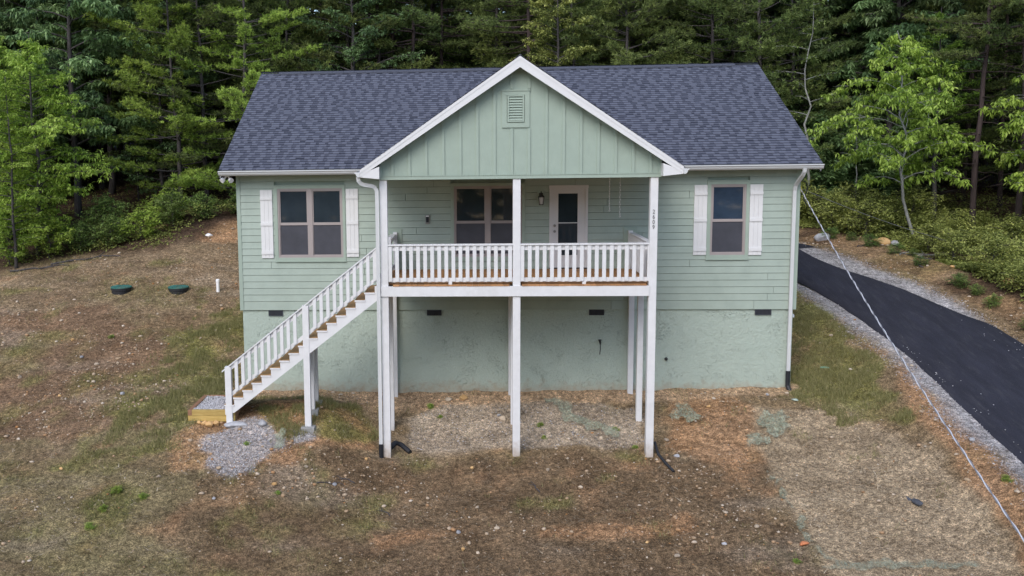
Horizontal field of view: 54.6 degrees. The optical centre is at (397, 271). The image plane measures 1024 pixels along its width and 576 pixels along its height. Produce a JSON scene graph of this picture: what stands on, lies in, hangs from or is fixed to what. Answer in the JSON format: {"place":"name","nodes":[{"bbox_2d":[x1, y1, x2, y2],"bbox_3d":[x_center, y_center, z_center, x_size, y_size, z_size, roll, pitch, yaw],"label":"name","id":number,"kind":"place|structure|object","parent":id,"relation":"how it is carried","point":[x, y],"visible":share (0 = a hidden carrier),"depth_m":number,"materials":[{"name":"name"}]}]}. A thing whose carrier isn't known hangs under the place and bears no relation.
{"place":"outdoors","nodes":[
{"label":"outdoors","id":0,"kind":"place"},
{"bbox_2d":[0,33,1023,575],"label":"ground","id":1,"kind":"structure","parent":0,"point":[154,529],"depth_m":22.44,"materials":[{"name":"soil"}]},
{"bbox_2d":[0,211,40,265],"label":"shrub","id":2,"kind":"object","parent":1,"relation":"on","point":[2,241],"visible":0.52,"depth_m":35.82,"materials":[{"name":"green plant"}]},
{"bbox_2d":[0,63,60,241],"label":"leafy tree","id":3,"kind":"object","parent":1,"relation":"on","point":[34,119],"visible":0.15,"depth_m":39.21,"materials":[{"name":"green plant"}]},
{"bbox_2d":[0,81,67,268],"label":"leafy tree","id":4,"kind":"object","parent":1,"relation":"on","point":[27,165],"visible":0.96,"depth_m":35.16,"materials":[{"name":"green plant"}]},
{"bbox_2d":[0,36,67,246],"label":"leafy tree","id":5,"kind":"object","parent":1,"relation":"on","point":[3,59],"visible":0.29,"depth_m":38.45,"materials":[{"name":"green plant"}]},
{"bbox_2d":[0,0,68,177],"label":"leafy tree","id":6,"kind":"object","parent":1,"relation":"on","point":[32,27],"visible":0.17,"depth_m":45.31,"materials":[{"name":"green plant"}]},
{"bbox_2d":[22,212,74,258],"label":"shrub","id":7,"kind":"object","parent":1,"relation":"on","point":[56,237],"visible":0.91,"depth_m":35.95,"materials":[{"name":"green plant"}]},
{"bbox_2d":[3,92,95,189],"bbox_3d":[-18.692,-6.297,49.289,6.668,6.875,7.382,-6,9,-34],"label":"forest bush","id":8,"kind":"object","parent":1,"relation":"on","point":[62,161],"visible":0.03,"depth_m":49.31,"materials":[{"name":"green plant"}]},
{"bbox_2d":[0,34,119,255],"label":"leafy tree","id":9,"kind":"object","parent":1,"relation":"on","point":[37,56],"visible":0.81,"depth_m":36.37,"materials":[{"name":"green plant"}]},
{"bbox_2d":[0,0,124,205],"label":"leafy tree","id":10,"kind":"object","parent":1,"relation":"on","point":[54,7],"visible":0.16,"depth_m":45.77,"materials":[{"name":"green plant"}]},
{"bbox_2d":[20,1,120,196],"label":"tree","id":11,"kind":"object","parent":1,"relation":"on","point":[83,72],"visible":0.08,"depth_m":48.37,"materials":[{"name":"green plant"}]},
{"bbox_2d":[0,0,161,216],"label":"leafy tree","id":12,"kind":"object","parent":1,"relation":"on","point":[80,8],"visible":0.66,"depth_m":42.09,"materials":[{"name":"green plant"}]},
{"bbox_2d":[60,220,109,252],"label":"shrub","id":13,"kind":"object","parent":1,"relation":"on","point":[79,236],"visible":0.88,"depth_m":36.70,"materials":[{"name":"green plant"}]},
{"bbox_2d":[22,0,153,189],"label":"leafy tree","id":14,"kind":"object","parent":1,"relation":"on","point":[102,184],"visible":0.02,"depth_m":51.46,"materials":[{"name":"green plant"}]},
{"bbox_2d":[40,0,151,193],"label":"leafy tree","id":15,"kind":"object","parent":1,"relation":"on","point":[111,101],"visible":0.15,"depth_m":48.28,"materials":[{"name":"green plant"}]},
{"bbox_2d":[75,192,129,239],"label":"shrub","id":16,"kind":"object","parent":1,"relation":"on","point":[101,207],"visible":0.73,"depth_m":37.88,"materials":[{"name":"green plant"}]},
{"bbox_2d":[89,212,129,246],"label":"shrub","id":17,"kind":"object","parent":1,"relation":"on","point":[112,218],"visible":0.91,"depth_m":36.67,"materials":[{"name":"green plant"}]},
{"bbox_2d":[103,94,159,200],"bbox_3d":[-12.388,-6.318,45.915,3.051,6.404,3.004,1,7,15],"label":"leafy tree","id":18,"kind":"object","parent":1,"relation":"on","point":[128,160],"visible":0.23,"depth_m":45.89,"materials":[{"name":"green plant"}]},
{"bbox_2d":[110,206,162,240],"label":"shrub","id":19,"kind":"object","parent":1,"relation":"on","point":[148,222],"visible":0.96,"depth_m":36.99,"materials":[{"name":"green plant"}]},
{"bbox_2d":[102,0,192,198],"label":"tall pine","id":20,"kind":"object","parent":1,"relation":"on","point":[144,35],"visible":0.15,"depth_m":44.00,"materials":[{"name":"green plant"}]},
{"bbox_2d":[82,0,224,203],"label":"young pine","id":21,"kind":"object","parent":1,"relation":"on","point":[182,33],"visible":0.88,"depth_m":40.58,"materials":[{"name":"green plant"}]},
{"bbox_2d":[86,0,222,211],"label":"pine tree","id":22,"kind":"object","parent":1,"relation":"on","point":[161,145],"visible":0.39,"depth_m":42.69,"materials":[{"name":"green plant"}]},
{"bbox_2d":[94,0,230,180],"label":"leafy tree","id":23,"kind":"object","parent":1,"relation":"on","point":[138,67],"visible":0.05,"depth_m":45.49,"materials":[{"name":"green plant"}]},
{"bbox_2d":[137,188,188,219],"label":"shrub","id":24,"kind":"object","parent":1,"relation":"on","point":[162,201],"visible":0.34,"depth_m":38.87,"materials":[{"name":"green plant"}]},
{"bbox_2d":[151,190,190,228],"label":"shrub","id":25,"kind":"object","parent":1,"relation":"on","point":[171,210],"visible":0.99,"depth_m":37.70,"materials":[{"name":"green plant"}]},
{"bbox_2d":[115,0,229,199],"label":"tall pine","id":26,"kind":"object","parent":1,"relation":"on","point":[191,22],"visible":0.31,"depth_m":42.47,"materials":[{"name":"green plant"}]},
{"bbox_2d":[112,0,276,203],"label":"pine tree","id":27,"kind":"object","parent":1,"relation":"on","point":[208,9],"visible":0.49,"depth_m":41.68,"materials":[{"name":"green plant"}]},
{"bbox_2d":[183,191,223,218],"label":"shrub","id":28,"kind":"object","parent":1,"relation":"on","point":[200,198],"visible":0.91,"depth_m":38.75,"materials":[{"name":"green plant"}]},
{"bbox_2d":[149,0,279,192],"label":"pine tree","id":29,"kind":"object","parent":1,"relation":"on","point":[206,86],"visible":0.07,"depth_m":46.77,"materials":[{"name":"green plant"}]},
{"bbox_2d":[188,395,241,421],"bbox_3d":[-4.473,3.470,24.616,1.160,0.434,1.520,0,7,4],"label":"landing box","id":30,"kind":"object","parent":1,"relation":"on","point":[212,409],"visible":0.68,"depth_m":23.92,"materials":[{"name":"yellow wood"}]},
{"bbox_2d":[159,0,322,191],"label":"young pine","id":31,"kind":"object","parent":1,"relation":"on","point":[242,103],"visible":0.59,"depth_m":40.50,"materials":[{"name":"green plant"}]},
{"bbox_2d":[183,0,312,142],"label":"pine tree","id":32,"kind":"object","parent":1,"relation":"on","point":[224,83],"visible":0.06,"depth_m":47.66,"materials":[{"name":"green plant"}]},
{"bbox_2d":[208,0,335,100],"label":"pine tree","id":33,"kind":"object","parent":1,"relation":"on","point":[286,45],"visible":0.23,"depth_m":43.61,"materials":[{"name":"green plant"}]},
{"bbox_2d":[248,0,425,101],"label":"pine tree","id":34,"kind":"object","parent":1,"relation":"on","point":[332,4],"visible":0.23,"depth_m":42.67,"materials":[{"name":"green plant"}]},
{"bbox_2d":[291,0,424,70],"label":"leafy tree","id":35,"kind":"object","parent":1,"relation":"on","point":[353,58],"visible":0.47,"depth_m":42.10,"materials":[{"name":"green plant"}]},
{"bbox_2d":[297,0,437,69],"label":"pine tree","id":36,"kind":"object","parent":1,"relation":"on","point":[389,42],"visible":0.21,"depth_m":44.02,"materials":[{"name":"green plant"}]},
{"bbox_2d":[339,0,442,68],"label":"tall pine","id":37,"kind":"object","parent":1,"relation":"on","point":[421,16],"visible":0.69,"depth_m":43.84,"materials":[{"name":"green plant"}]},
{"bbox_2d":[380,0,482,68],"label":"leafy tree","id":38,"kind":"object","parent":1,"relation":"on","point":[434,54],"visible":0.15,"depth_m":51.04,"materials":[{"name":"green plant"}]},
{"bbox_2d":[386,0,503,64],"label":"tall pine","id":39,"kind":"object","parent":1,"relation":"on","point":[441,45],"visible":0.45,"depth_m":45.69,"materials":[{"name":"green plant"}]},
{"bbox_2d":[400,0,531,67],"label":"pine tree","id":40,"kind":"object","parent":1,"relation":"on","point":[437,9],"visible":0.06,"depth_m":52.96,"materials":[{"name":"green plant"}]},
{"bbox_2d":[0,255,968,575],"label":"young grass","id":41,"kind":"structure","parent":1,"relation":"on","point":[212,389],"depth_m":25.28,"materials":[{"name":"green plant"}]},
{"bbox_2d":[422,0,569,67],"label":"pine tree","id":42,"kind":"object","parent":1,"relation":"on","point":[461,53],"visible":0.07,"depth_m":49.42,"materials":[{"name":"green plant"}]},
{"bbox_2d":[434,0,572,67],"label":"pine tree","id":43,"kind":"object","parent":1,"relation":"on","point":[501,61],"visible":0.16,"depth_m":45.98,"materials":[{"name":"green plant"}]},
{"bbox_2d":[0,225,1020,575],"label":"straw thatch","id":44,"kind":"object","parent":1,"relation":"on","point":[494,475],"visible":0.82,"depth_m":21.25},
{"bbox_2d":[0,224,1023,575],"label":"scattered stones","id":45,"kind":"object","parent":1,"relation":"on","point":[968,480],"visible":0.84,"depth_m":22.98,"materials":[{"name":"grey stone"}]},
{"bbox_2d":[0,158,1023,301],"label":"undergrowth","id":46,"kind":"object","parent":1,"relation":"on","point":[970,264],"visible":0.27,"depth_m":37.03,"materials":[{"name":"green plant"}]},
{"bbox_2d":[456,0,585,61],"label":"tall pine","id":47,"kind":"object","parent":1,"relation":"on","point":[475,20],"visible":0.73,"depth_m":43.12,"materials":[{"name":"green plant"}]},
{"bbox_2d":[218,54,824,457],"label":"house","id":48,"kind":"structure","parent":1,"relation":"on","point":[357,273],"depth_m":25.67,"materials":[{"name":"green wood"}]},
{"bbox_2d":[273,185,346,261],"bbox_3d":[-2.315,-1.270,26.027,1.911,2.040,0.102,0,7,4],"label":"window","id":49,"kind":"structure","parent":48,"relation":"in","point":[310,221],"depth_m":26.04,"materials":[{"name":"grey glass"}]},
{"bbox_2d":[450,183,525,260],"bbox_3d":[2.370,-1.292,25.694,1.962,2.040,0.102,0,7,4],"label":"window","id":50,"kind":"structure","parent":48,"relation":"in","point":[481,213],"depth_m":25.69,"materials":[{"name":"glass"}]},
{"bbox_2d":[549,185,588,268],"bbox_3d":[4.455,-1.155,25.557,1.011,2.180,0.115,0,7,4],"label":"front door","id":51,"kind":"structure","parent":48,"relation":"in","point":[568,204],"depth_m":25.53,"materials":[{"name":"white glass"}]},
{"bbox_2d":[705,180,750,259],"bbox_3d":[8.502,-1.322,25.257,1.088,2.056,0.102,0,7,4],"label":"window","id":52,"kind":"structure","parent":48,"relation":"in","point":[728,201],"depth_m":25.26,"materials":[{"name":"glass"}]},
{"bbox_2d":[800,180,1023,541],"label":"service cable","id":53,"kind":"object","parent":48,"relation":"attached to","point":[973,466],"visible":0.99,"depth_m":14.46,"materials":[{"name":"silver metal"}]},
{"bbox_2d":[482,0,598,65],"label":"pine tree","id":54,"kind":"object","parent":1,"relation":"on","point":[518,10],"visible":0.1,"depth_m":46.73,"materials":[{"name":"green plant"}]},
{"bbox_2d":[508,0,598,65],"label":"leafy tree","id":55,"kind":"object","parent":1,"relation":"on","point":[573,50],"visible":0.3,"depth_m":40.96,"materials":[{"name":"green plant"}]},
{"bbox_2d":[511,0,643,65],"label":"pine tree","id":56,"kind":"object","parent":1,"relation":"on","point":[593,55],"visible":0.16,"depth_m":41.99,"materials":[{"name":"green plant"}]},
{"bbox_2d":[544,398,619,436],"bbox_3d":[4.591,3.643,24.682,0.718,0.568,2.555,-6,9,-37],"label":"erosion netting","id":57,"kind":"object","parent":1,"relation":"on","point":[586,424],"visible":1,"depth_m":24.61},
{"bbox_2d":[556,0,684,64],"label":"pine tree","id":58,"kind":"object","parent":1,"relation":"on","point":[606,57],"visible":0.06,"depth_m":44.94,"materials":[{"name":"green plant"}]},
{"bbox_2d":[560,0,691,65],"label":"pine tree","id":59,"kind":"object","parent":1,"relation":"on","point":[627,57],"visible":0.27,"depth_m":41.18,"materials":[{"name":"green plant"}]},
{"bbox_2d":[539,0,712,65],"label":"pine tree","id":60,"kind":"object","parent":1,"relation":"on","point":[651,59],"visible":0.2,"depth_m":43.09,"materials":[{"name":"green plant"}]},
{"bbox_2d":[591,0,728,64],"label":"leafy tree","id":61,"kind":"object","parent":1,"relation":"on","point":[676,13],"visible":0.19,"depth_m":45.07,"materials":[{"name":"green plant"}]},
{"bbox_2d":[631,0,812,114],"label":"pine tree","id":62,"kind":"object","parent":1,"relation":"on","point":[736,11],"visible":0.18,"depth_m":41.77,"materials":[{"name":"green plant"}]},
{"bbox_2d":[649,0,833,73],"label":"leafy tree","id":63,"kind":"object","parent":1,"relation":"on","point":[739,54],"visible":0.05,"depth_m":46.18,"materials":[{"name":"green plant"}]},
{"bbox_2d":[676,0,857,185],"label":"young pine","id":64,"kind":"object","parent":1,"relation":"on","point":[793,16],"visible":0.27,"depth_m":40.27,"materials":[{"name":"green plant"}]},
{"bbox_2d":[756,409,790,436],"bbox_3d":[9.194,3.671,23.797,0.840,0.382,1.260,0,7,4],"label":"erosion netting","id":65,"kind":"object","parent":1,"relation":"on","point":[782,421],"visible":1,"depth_m":23.87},
{"bbox_2d":[728,0,871,160],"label":"pine tree","id":66,"kind":"object","parent":1,"relation":"on","point":[838,104],"visible":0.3,"depth_m":42.07,"materials":[{"name":"green plant"}]},
{"bbox_2d":[723,0,881,118],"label":"leafy tree","id":67,"kind":"object","parent":1,"relation":"on","point":[831,7],"visible":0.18,"depth_m":44.51,"materials":[{"name":"green plant"}]},
{"bbox_2d":[767,0,841,214],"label":"thin tree","id":68,"kind":"object","parent":1,"relation":"on","point":[808,59],"visible":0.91,"depth_m":38.98,"materials":[{"name":"green plant"}]},
{"bbox_2d":[779,84,859,190],"bbox_3d":[17.560,-5.385,43.792,6.413,5.973,5.793,-1,7,-5],"label":"tall bush","id":69,"kind":"object","parent":1,"relation":"on","point":[791,107],"visible":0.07,"depth_m":42.49,"materials":[{"name":"green plant"}]},
{"bbox_2d":[799,126,851,210],"bbox_3d":[16.831,-4.184,41.567,4.916,4.579,4.441,0,7,4],"label":"tall bush","id":70,"kind":"object","parent":1,"relation":"on","point":[818,176],"visible":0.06,"depth_m":41.22,"materials":[{"name":"green plant"}]},
{"bbox_2d":[800,185,855,222],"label":"shrub","id":71,"kind":"object","parent":1,"relation":"on","point":[808,208],"visible":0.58,"depth_m":38.75,"materials":[{"name":"green plant"}]},
{"bbox_2d":[813,188,857,231],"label":"shrub","id":72,"kind":"object","parent":1,"relation":"on","point":[828,203],"visible":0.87,"depth_m":36.76,"materials":[{"name":"green plant"}]},
{"bbox_2d":[798,106,888,196],"bbox_3d":[18.456,-4.561,42.035,5.020,5.176,5.558,4,8,31],"label":"tall bush","id":73,"kind":"object","parent":1,"relation":"on","point":[845,166],"visible":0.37,"depth_m":41.20,"materials":[{"name":"green plant"}]},
{"bbox_2d":[772,0,926,123],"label":"leafy tree","id":74,"kind":"object","parent":1,"relation":"on","point":[836,37],"visible":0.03,"depth_m":46.74,"materials":[{"name":"green plant"}]},
{"bbox_2d":[802,75,901,186],"bbox_3d":[20.092,-5.798,44.976,6.179,6.371,6.840,2,8,22],"label":"tall bush","id":75,"kind":"object","parent":1,"relation":"on","point":[862,92],"visible":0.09,"depth_m":43.58,"materials":[{"name":"green plant"}]},
{"bbox_2d":[832,180,891,219],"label":"shrub","id":76,"kind":"object","parent":1,"relation":"on","point":[862,190],"visible":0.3,"depth_m":39.30,"materials":[{"name":"green plant"}]},
{"bbox_2d":[833,199,893,235],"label":"shrub","id":77,"kind":"object","parent":1,"relation":"on","point":[870,213],"visible":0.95,"depth_m":35.95,"materials":[{"name":"green plant"}]},
{"bbox_2d":[826,116,905,199],"bbox_3d":[20.052,-4.595,42.725,4.634,4.778,5.130,-5,8,-32],"label":"tall bush","id":78,"kind":"object","parent":1,"relation":"on","point":[865,166],"visible":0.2,"depth_m":41.73,"materials":[{"name":"green plant"}]},
{"bbox_2d":[770,477,977,569],"bbox_3d":[8.670,5.125,19.546,2.227,0.693,4.732,-5,8,-32],"label":"erosion netting","id":79,"kind":"object","parent":1,"relation":"on","point":[852,564],"visible":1,"depth_m":18.46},
{"bbox_2d":[848,189,909,227],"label":"shrub","id":80,"kind":"object","parent":1,"relation":"on","point":[875,194],"visible":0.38,"depth_m":37.26,"materials":[{"name":"green plant"}]},
{"bbox_2d":[845,125,946,206],"bbox_3d":[21.929,-4.537,43.195,4.703,4.380,4.248,-3,7,-14],"label":"tall bush","id":81,"kind":"object","parent":1,"relation":"on","point":[919,174],"visible":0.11,"depth_m":42.60,"materials":[{"name":"green plant"}]},
{"bbox_2d":[806,0,989,186],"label":"leafy tree","id":82,"kind":"object","parent":1,"relation":"on","point":[879,33],"visible":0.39,"depth_m":41.66,"materials":[{"name":"green plant"}]},
{"bbox_2d":[804,30,997,237],"bbox_3d":[18.039,-4.721,35.406,6.203,7.874,6.156,6,10,42],"label":"sapling","id":83,"kind":"object","parent":1,"relation":"on","point":[894,88],"visible":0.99,"depth_m":34.94,"materials":[{"name":"green plant"}]},
{"bbox_2d":[814,0,997,195],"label":"leafy tree","id":84,"kind":"object","parent":1,"relation":"on","point":[872,18],"visible":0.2,"depth_m":42.08,"materials":[{"name":"green plant"}]},
{"bbox_2d":[881,183,948,230],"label":"shrub","id":85,"kind":"object","parent":1,"relation":"on","point":[918,198],"visible":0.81,"depth_m":36.67,"materials":[{"name":"green plant"}]},
{"bbox_2d":[822,0,1023,194],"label":"pine tree","id":86,"kind":"object","parent":1,"relation":"on","point":[990,138],"visible":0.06,"depth_m":44.25,"materials":[{"name":"green plant"}]},
{"bbox_2d":[900,219,954,251],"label":"shrub","id":87,"kind":"object","parent":1,"relation":"on","point":[933,227],"visible":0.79,"depth_m":33.90,"materials":[{"name":"green plant"}]},
{"bbox_2d":[860,0,1021,207],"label":"pine tree","id":88,"kind":"object","parent":1,"relation":"on","point":[987,132],"visible":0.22,"depth_m":41.73,"materials":[{"name":"green plant"}]},
{"bbox_2d":[894,7,991,219],"bbox_3d":[21.655,-6.016,39.148,3.656,8.877,3.993,5,9,36],"label":"leafy tree","id":89,"kind":"object","parent":1,"relation":"on","point":[956,44],"visible":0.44,"depth_m":38.80,"materials":[{"name":"green plant"}]},
{"bbox_2d":[893,74,998,177],"bbox_3d":[26.015,-6.805,48.405,6.126,6.317,6.782,0,7,7],"label":"forest bush","id":90,"kind":"object","parent":1,"relation":"on","point":[962,126],"visible":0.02,"depth_m":47.16,"materials":[{"name":"green plant"}]},
{"bbox_2d":[930,208,984,243],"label":"shrub","id":91,"kind":"object","parent":1,"relation":"on","point":[956,219],"visible":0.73,"depth_m":35.03,"materials":[{"name":"green plant"}]},
{"bbox_2d":[934,226,983,253],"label":"shrub","id":92,"kind":"object","parent":1,"relation":"on","point":[965,232],"visible":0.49,"depth_m":33.48,"materials":[{"name":"green plant"}]},
{"bbox_2d":[930,229,990,262],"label":"shrub","id":93,"kind":"object","parent":1,"relation":"on","point":[956,241],"visible":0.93,"depth_m":32.42,"materials":[{"name":"green plant"}]},
{"bbox_2d":[904,0,1023,229],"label":"tall pine","id":94,"kind":"object","parent":1,"relation":"on","point":[955,55],"visible":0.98,"depth_m":36.22,"materials":[{"name":"green plant"}]},
{"bbox_2d":[949,0,1021,207],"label":"tall pine","id":95,"kind":"object","parent":1,"relation":"on","point":[1000,175],"visible":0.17,"depth_m":43.80,"materials":[{"name":"green plant"}]},
{"bbox_2d":[948,0,1022,200],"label":"tall pine","id":96,"kind":"object","parent":1,"relation":"on","point":[968,127],"visible":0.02,"depth_m":45.09,"materials":[{"name":"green plant"}]},
{"bbox_2d":[959,4,1023,160],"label":"leafy tree","id":97,"kind":"object","parent":1,"relation":"on","point":[1018,59],"visible":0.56,"depth_m":37.70,"materials":[{"name":"green plant"}]},
{"bbox_2d":[963,229,1023,276],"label":"shrub","id":98,"kind":"object","parent":1,"relation":"on","point":[993,244],"visible":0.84,"depth_m":30.21,"materials":[{"name":"green plant"}]},
{"bbox_2d":[973,217,1023,254],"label":"shrub","id":99,"kind":"object","parent":1,"relation":"on","point":[1016,225],"visible":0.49,"depth_m":33.90,"materials":[{"name":"green plant"}]},
{"bbox_2d":[977,73,1023,192],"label":"leafy tree","id":100,"kind":"object","parent":1,"relation":"on","point":[1015,126],"visible":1,"depth_m":33.30,"materials":[{"name":"green plant"}]},
{"bbox_2d":[980,121,1021,190],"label":"forest bush","id":101,"kind":"object","parent":1,"relation":"on","point":[1014,167],"visible":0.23,"depth_m":46.85,"materials":[{"name":"green plant"}]},
{"bbox_2d":[978,212,1023,248],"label":"shrub","id":102,"kind":"object","parent":1,"relation":"on","point":[1006,219],"visible":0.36,"depth_m":35.27,"materials":[{"name":"green plant"}]},
{"bbox_2d":[981,0,1023,233],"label":"tall pine","id":103,"kind":"object","parent":1,"relation":"on","point":[1000,38],"visible":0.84,"depth_m":35.28,"materials":[{"name":"green plant"}]},
{"bbox_2d":[981,6,1023,142],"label":"leafy tree","id":104,"kind":"object","parent":1,"relation":"on","point":[1012,18],"visible":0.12,"depth_m":45.50,"materials":[{"name":"green plant"}]},
{"bbox_2d":[989,260,1023,290],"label":"shrub","id":105,"kind":"object","parent":1,"relation":"on","point":[1017,276],"visible":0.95,"depth_m":28.81,"materials":[{"name":"green plant"}]},
{"bbox_2d":[199,244,1023,503],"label":"gravel","id":106,"kind":"structure","parent":0,"point":[257,429],"depth_m":23.40,"materials":[{"name":"gravel"}]},
{"bbox_2d":[797,243,1023,463],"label":"driveway","id":107,"kind":"structure","parent":0,"point":[987,369],"depth_m":26.15,"materials":[{"name":"black asphalt"}]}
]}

